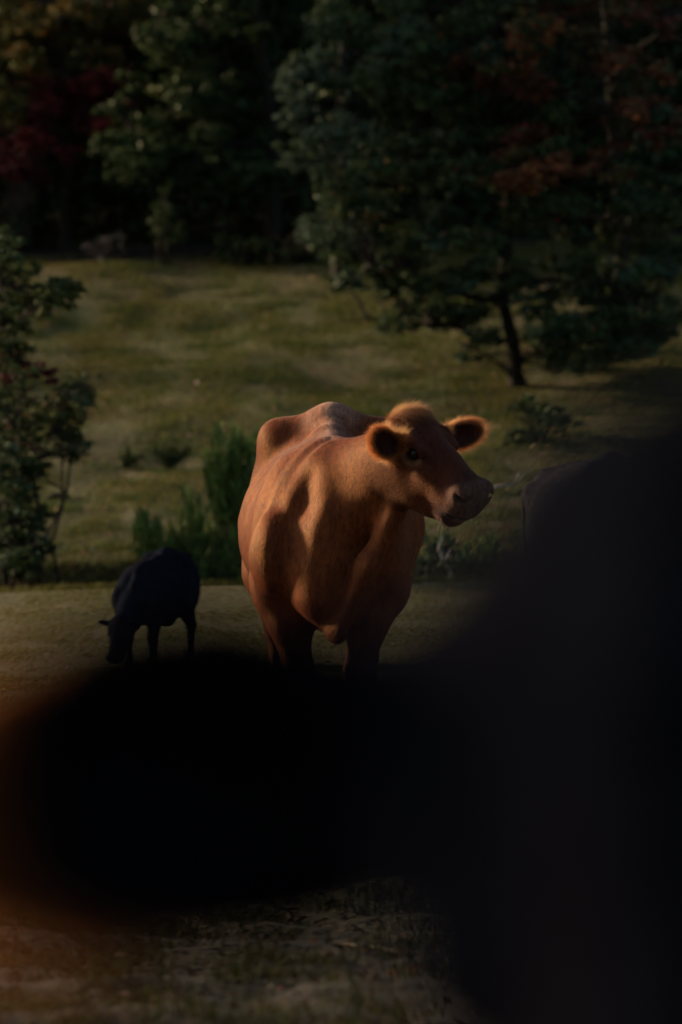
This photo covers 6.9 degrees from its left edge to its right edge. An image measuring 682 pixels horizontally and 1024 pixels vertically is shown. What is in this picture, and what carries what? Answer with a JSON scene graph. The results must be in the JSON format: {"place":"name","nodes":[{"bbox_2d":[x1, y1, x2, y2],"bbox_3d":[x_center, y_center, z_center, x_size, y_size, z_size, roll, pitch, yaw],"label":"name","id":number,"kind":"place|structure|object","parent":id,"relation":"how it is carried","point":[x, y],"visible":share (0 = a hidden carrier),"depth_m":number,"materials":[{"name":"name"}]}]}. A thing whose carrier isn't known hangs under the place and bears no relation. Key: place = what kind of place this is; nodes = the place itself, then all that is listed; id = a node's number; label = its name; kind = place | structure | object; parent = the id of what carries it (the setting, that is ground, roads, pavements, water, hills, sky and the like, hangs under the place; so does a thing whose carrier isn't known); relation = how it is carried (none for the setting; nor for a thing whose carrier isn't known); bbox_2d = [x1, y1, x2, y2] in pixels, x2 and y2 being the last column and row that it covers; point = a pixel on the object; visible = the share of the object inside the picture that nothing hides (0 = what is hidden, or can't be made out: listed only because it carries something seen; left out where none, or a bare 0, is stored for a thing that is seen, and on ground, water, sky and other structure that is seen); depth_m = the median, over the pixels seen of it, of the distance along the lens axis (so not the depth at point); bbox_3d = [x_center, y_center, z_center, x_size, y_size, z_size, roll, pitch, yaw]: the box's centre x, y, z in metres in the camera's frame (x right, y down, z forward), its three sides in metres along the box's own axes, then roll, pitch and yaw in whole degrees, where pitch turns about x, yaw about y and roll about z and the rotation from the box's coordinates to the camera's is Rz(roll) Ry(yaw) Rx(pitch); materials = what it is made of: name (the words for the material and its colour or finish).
{"place":"outdoors","nodes":[
{"label":"outdoors","id":0,"kind":"place"},
{"bbox_2d":[0,60,681,1023],"bbox_3d":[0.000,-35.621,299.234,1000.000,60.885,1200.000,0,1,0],"label":"ground","id":1,"kind":"structure","parent":0,"point":[36,250],"depth_m":43.95,"materials":[{"name":"green plant"}]},
{"bbox_2d":[0,440,60,589],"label":"dark bush","id":2,"kind":"object","parent":1,"relation":"on","point":[16,560],"visible":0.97,"depth_m":35.98,"materials":[{"name":"green plant"}]},
{"bbox_2d":[0,351,60,591],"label":"tree","id":3,"kind":"object","parent":1,"relation":"on","point":[48,372],"visible":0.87,"depth_m":36.46,"materials":[{"name":"green plant"}]},
{"bbox_2d":[7,542,54,588],"bbox_3d":[-1.964,0.561,36.296,0.272,0.748,0.458,0,1,9],"label":"bush","id":4,"kind":"object","parent":1,"relation":"on","point":[39,576],"visible":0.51,"depth_m":36.29,"materials":[{"name":"green plant"}]},
{"bbox_2d":[0,224,88,422],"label":"sapling","id":5,"kind":"object","parent":1,"relation":"on","point":[52,292],"visible":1,"depth_m":36.35,"materials":[{"name":"green plant"}]},
{"bbox_2d":[0,365,105,589],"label":"thicket bush","id":6,"kind":"object","parent":1,"relation":"on","point":[77,394],"visible":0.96,"depth_m":36.18,"materials":[{"name":"green plant"}]},
{"bbox_2d":[47,492,70,500],"bbox_3d":[-1.976,-0.111,39.809,0.169,0.066,0.060,0,1,0],"label":"rotten log","id":7,"kind":"object","parent":1,"relation":"on","point":[54,495],"visible":0.84,"depth_m":39.79,"materials":[{"name":"green plant"}]},
{"bbox_2d":[0,42,146,249],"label":"maroon tree","id":8,"kind":"object","parent":1,"relation":"on","point":[19,157],"visible":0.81,"depth_m":52.32,"materials":[{"name":"red plant"}]},
{"bbox_2d":[0,0,196,246],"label":"leaning tree","id":9,"kind":"object","parent":1,"relation":"on","point":[115,20],"visible":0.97,"depth_m":52.48,"materials":[{"name":"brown plant"}]},
{"bbox_2d":[81,230,148,261],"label":"grey shrub","id":10,"kind":"object","parent":1,"relation":"on","point":[115,253],"visible":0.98,"depth_m":50.57,"materials":[{"name":"green plant"}]},
{"bbox_2d":[114,443,150,467],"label":"weed","id":11,"kind":"object","parent":1,"relation":"on","point":[126,457],"visible":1,"depth_m":41.05,"materials":[{"name":"green plant"}]},
{"bbox_2d":[128,504,173,563],"bbox_3d":[-1.177,0.429,36.167,0.339,0.988,0.616,0,1,0],"label":"broom shrub","id":12,"kind":"object","parent":1,"relation":"on","point":[147,534],"visible":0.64,"depth_m":35.98,"materials":[{"name":"green plant"}]},
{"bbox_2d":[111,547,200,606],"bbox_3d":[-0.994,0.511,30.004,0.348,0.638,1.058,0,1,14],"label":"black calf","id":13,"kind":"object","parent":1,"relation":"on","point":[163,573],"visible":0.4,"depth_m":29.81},
{"bbox_2d":[148,179,185,266],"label":"pointed sapling","id":14,"kind":"object","parent":1,"relation":"on","point":[163,230],"visible":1,"depth_m":50.26,"materials":[{"name":"green plant"}]},
{"bbox_2d":[133,433,200,469],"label":"weed","id":15,"kind":"object","parent":1,"relation":"on","point":[169,460],"visible":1,"depth_m":41.07,"materials":[{"name":"green plant"}]},
{"bbox_2d":[164,482,230,586],"bbox_3d":[-0.914,0.357,36.217,0.450,1.116,0.658,0,1,0],"label":"broom shrub","id":16,"kind":"object","parent":1,"relation":"on","point":[210,568],"visible":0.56,"depth_m":36.09,"materials":[{"name":"green plant"}]},
{"bbox_2d":[87,0,339,251],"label":"hanging tree","id":17,"kind":"object","parent":1,"relation":"on","point":[148,149],"visible":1,"depth_m":50.94,"materials":[{"name":"green plant"}]},
{"bbox_2d":[195,419,258,584],"bbox_3d":[-0.670,0.154,36.317,0.532,1.521,0.641,0,1,0],"label":"broom shrub","id":18,"kind":"object","parent":1,"relation":"on","point":[227,472],"visible":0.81,"depth_m":36.14,"materials":[{"name":"green plant"}]},
{"bbox_2d":[213,233,277,266],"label":"edge shrub","id":19,"kind":"object","parent":1,"relation":"on","point":[257,248],"visible":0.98,"depth_m":50.50,"materials":[{"name":"green plant"}]},
{"bbox_2d":[265,228,324,264],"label":"brown shrub","id":20,"kind":"object","parent":1,"relation":"on","point":[298,252],"visible":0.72,"depth_m":50.29,"materials":[{"name":"green plant"}]},
{"bbox_2d":[0,369,681,1023],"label":"black cow","id":21,"kind":"object","parent":1,"relation":"on","point":[460,775],"visible":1,"depth_m":2.12},
{"bbox_2d":[0,0,681,248],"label":"woodland","id":22,"kind":"object","parent":1,"relation":"on","point":[47,239],"visible":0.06,"depth_m":54.15,"materials":[{"name":"green plant"}]},
{"bbox_2d":[0,0,681,249],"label":"undergrowth","id":23,"kind":"object","parent":1,"relation":"on","point":[148,191],"visible":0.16,"depth_m":53.81,"materials":[{"name":"green plant"}]},
{"bbox_2d":[0,247,681,1023],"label":"fallen leaves","id":24,"kind":"object","parent":1,"relation":"on","point":[262,977],"depth_m":14.48,"materials":[{"name":"brown plant"}]},
{"bbox_2d":[269,0,417,286],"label":"silvery tree","id":25,"kind":"object","parent":1,"relation":"on","point":[316,57],"visible":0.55,"depth_m":48.81,"materials":[{"name":"green plant"}]},
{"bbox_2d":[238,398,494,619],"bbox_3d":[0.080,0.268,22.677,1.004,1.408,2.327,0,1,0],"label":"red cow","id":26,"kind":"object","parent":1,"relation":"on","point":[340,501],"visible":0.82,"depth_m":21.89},
{"bbox_2d":[437,518,443,535],"bbox_3d":[0.377,0.062,21.610,0.037,0.077,0.015,-1,2,-45],"label":"straw wisp","id":27,"kind":"object","parent":26,"relation":"hanging from","point":[441,526],"visible":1,"depth_m":21.61,"materials":[{"name":"beige plant"}]},
{"bbox_2d":[340,944,395,954],"bbox_3d":[0.089,1.136,14.701,0.447,0.050,0.224,1,2,43],"label":"dry branch","id":28,"kind":"object","parent":1,"relation":"on","point":[382,950],"visible":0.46,"depth_m":14.75,"materials":[{"name":"brown wood"}]},
{"bbox_2d":[413,530,460,580],"bbox_3d":[0.664,0.497,36.256,0.637,0.789,0.513,1,2,41],"label":"gully bush","id":29,"kind":"object","parent":1,"relation":"on","point":[433,558],"visible":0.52,"depth_m":36.27,"materials":[{"name":"green plant"}]},
{"bbox_2d":[438,536,450,564],"bbox_3d":[0.685,0.513,36.017,0.126,0.723,0.082,-1,2,-35],"label":"bent stem","id":30,"kind":"object","parent":1,"relation":"on","point":[441,551],"visible":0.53,"depth_m":36.00,"materials":[{"name":"green plant"}]},
{"bbox_2d":[294,0,681,388],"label":"broadleaf tree","id":31,"kind":"object","parent":1,"relation":"on","point":[606,330],"visible":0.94,"depth_m":43.40,"materials":[{"name":"green plant"}]},
{"bbox_2d":[502,394,573,446],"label":"hill shrub","id":32,"kind":"object","parent":1,"relation":"on","point":[548,417],"visible":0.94,"depth_m":41.44,"materials":[{"name":"green plant"}]},
{"bbox_2d":[442,0,681,299],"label":"autumn tree","id":33,"kind":"object","parent":1,"relation":"on","point":[618,104],"visible":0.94,"depth_m":43.07,"materials":[{"name":"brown plant"}]}
]}

